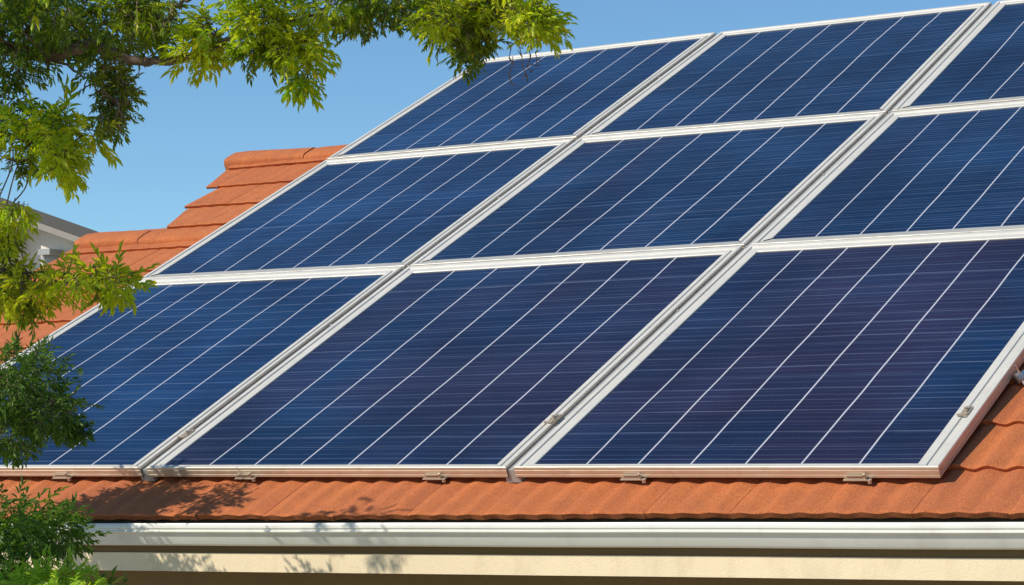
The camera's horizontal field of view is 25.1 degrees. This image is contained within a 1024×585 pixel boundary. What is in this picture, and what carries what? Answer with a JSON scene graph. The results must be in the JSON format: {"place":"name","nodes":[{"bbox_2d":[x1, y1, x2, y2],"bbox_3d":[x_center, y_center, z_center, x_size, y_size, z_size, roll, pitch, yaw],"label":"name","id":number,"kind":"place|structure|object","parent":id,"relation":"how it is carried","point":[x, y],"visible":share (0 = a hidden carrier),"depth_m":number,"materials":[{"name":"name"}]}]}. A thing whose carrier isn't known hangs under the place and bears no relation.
{"place":"outdoors","nodes":[
{"label":"outdoors","id":0,"kind":"place"},
{"bbox_2d":[0,197,97,284],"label":"neighbour house","id":1,"kind":"structure","parent":0,"point":[55,238],"depth_m":20.98,"materials":[{"name":"painted plaster"},{"name":"roof tile"}]},
{"bbox_2d":[0,0,1001,231],"label":"sky","id":2,"kind":"structure","parent":0,"point":[183,143],"materials":[{"name":"blue"}]},
{"label":"ground","id":3,"kind":"structure","parent":0,"visible":0},
{"bbox_2d":[0,475,128,584],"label":"shrub","id":4,"kind":"object","parent":3,"relation":"on","point":[22,535],"visible":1,"depth_m":6.90,"materials":[{"name":"green plant"}]},
{"bbox_2d":[0,0,578,470],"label":"tree","id":5,"kind":"object","parent":3,"relation":"on","point":[464,30],"visible":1,"depth_m":5.69,"materials":[{"name":"green plant"}]},
{"bbox_2d":[0,144,1023,584],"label":"tiled house","id":6,"kind":"structure","parent":3,"relation":"on","point":[960,522],"depth_m":7.67,"materials":[{"name":"tile"}]},
{"bbox_2d":[0,267,402,480],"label":"solar panel","id":7,"kind":"object","parent":6,"relation":"on","point":[168,363],"visible":0.73,"depth_m":9.89,"materials":[{"name":"glass"}]},
{"bbox_2d":[143,138,574,278],"bbox_3d":[-0.741,-0.400,11.353,1.574,0.793,1.519,-3,-5,32],"label":"solar panel","id":8,"kind":"object","parent":6,"relation":"on","point":[403,210],"visible":0.84,"depth_m":11.30,"materials":[{"name":"glass"}]},
{"bbox_2d":[141,35,715,480],"bbox_3d":[-0.113,-0.370,10.833,0.082,2.488,4.854,-3,-5,32],"label":"mounting rail","id":9,"kind":"object","parent":6,"relation":"attached to","point":[145,475],"visible":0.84,"depth_m":10.03,"materials":[{"name":"silver metal"}]},
{"bbox_2d":[177,430,194,437],"bbox_3d":[-1.260,0.546,8.892,0.034,0.033,0.068,-3,-5,32],"label":"panel clamp","id":10,"kind":"object","parent":9,"relation":"attached to","point":[187,432],"visible":1,"depth_m":8.88,"materials":[{"name":"metal"}]},
{"bbox_2d":[146,246,742,482],"bbox_3d":[-0.224,0.261,9.041,1.639,0.957,1.811,-3,-5,32],"label":"solar panel","id":11,"kind":"object","parent":6,"relation":"on","point":[442,372],"visible":0.98,"depth_m":8.90,"materials":[{"name":"glass"}]},
{"bbox_2d":[544,414,560,422],"bbox_3d":[0.143,0.445,8.119,0.034,0.033,0.068,-3,-5,32],"label":"panel clamp","id":12,"kind":"object","parent":11,"relation":"attached to","point":[553,418],"visible":1,"depth_m":8.11,"materials":[{"name":"metal"}]},
{"bbox_2d":[327,32,715,159],"bbox_3d":[0.078,-1.077,12.709,1.565,0.820,1.572,-3,-5,32],"label":"solar panel","id":13,"kind":"object","parent":6,"relation":"on","point":[576,93],"visible":0.77,"depth_m":12.63,"materials":[{"name":"silicon"},{"name":"glass"},{"name":"aluminium"}]},
{"bbox_2d":[410,113,884,265],"bbox_3d":[0.649,-0.467,10.488,1.656,0.791,1.516,-3,-5,32],"label":"solar panel","id":14,"kind":"object","parent":6,"relation":"on","point":[743,185],"visible":0.93,"depth_m":10.42,"materials":[{"name":"silicon"},{"name":"glass"},{"name":"aluminium"}]},
{"bbox_2d":[506,4,992,482],"bbox_3d":[1.286,-0.435,9.960,0.112,2.485,4.847,-3,-5,32],"label":"mounting rail","id":15,"kind":"object","parent":6,"relation":"attached to","point":[512,478],"visible":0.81,"depth_m":9.22,"materials":[{"name":"silver metal"}]},
{"bbox_2d":[514,230,1023,483],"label":"solar panel","id":16,"kind":"object","parent":6,"relation":"on","point":[867,359],"visible":1,"depth_m":8.00,"materials":[{"name":"silicon"},{"name":"glass"},{"name":"aluminium"}]},
{"bbox_2d":[957,406,973,415],"bbox_3d":[1.443,0.378,7.328,0.034,0.033,0.068,-3,-5,32],"label":"panel clamp","id":17,"kind":"object","parent":16,"relation":"attached to","point":[966,410],"visible":1,"depth_m":7.32,"materials":[{"name":"metal"}]},
{"bbox_2d":[582,2,991,136],"bbox_3d":[1.459,-1.137,11.838,1.648,0.833,1.598,-3,-5,32],"label":"solar panel","id":18,"kind":"object","parent":6,"relation":"on","point":[878,63],"visible":0.94,"depth_m":11.78,"materials":[{"name":"silicon"},{"name":"glass"},{"name":"aluminium"}]},
{"bbox_2d":[751,100,1023,244],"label":"solar panel","id":19,"kind":"object","parent":6,"relation":"on","point":[948,170],"visible":0.91,"depth_m":9.65,"materials":[{"name":"silicon"},{"name":"glass"},{"name":"aluminium"}]},
{"bbox_2d":[892,0,1023,111],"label":"solar panel","id":20,"kind":"object","parent":6,"relation":"on","point":[981,61],"visible":0.95,"depth_m":11.02,"materials":[{"name":"silicon"},{"name":"glass"},{"name":"aluminium"}]},
{"bbox_2d":[1013,365,1023,384],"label":"conduit","id":21,"kind":"object","parent":6,"relation":"on","point":[1018,377],"visible":1,"depth_m":7.56,"materials":[{"name":"grey metal"}]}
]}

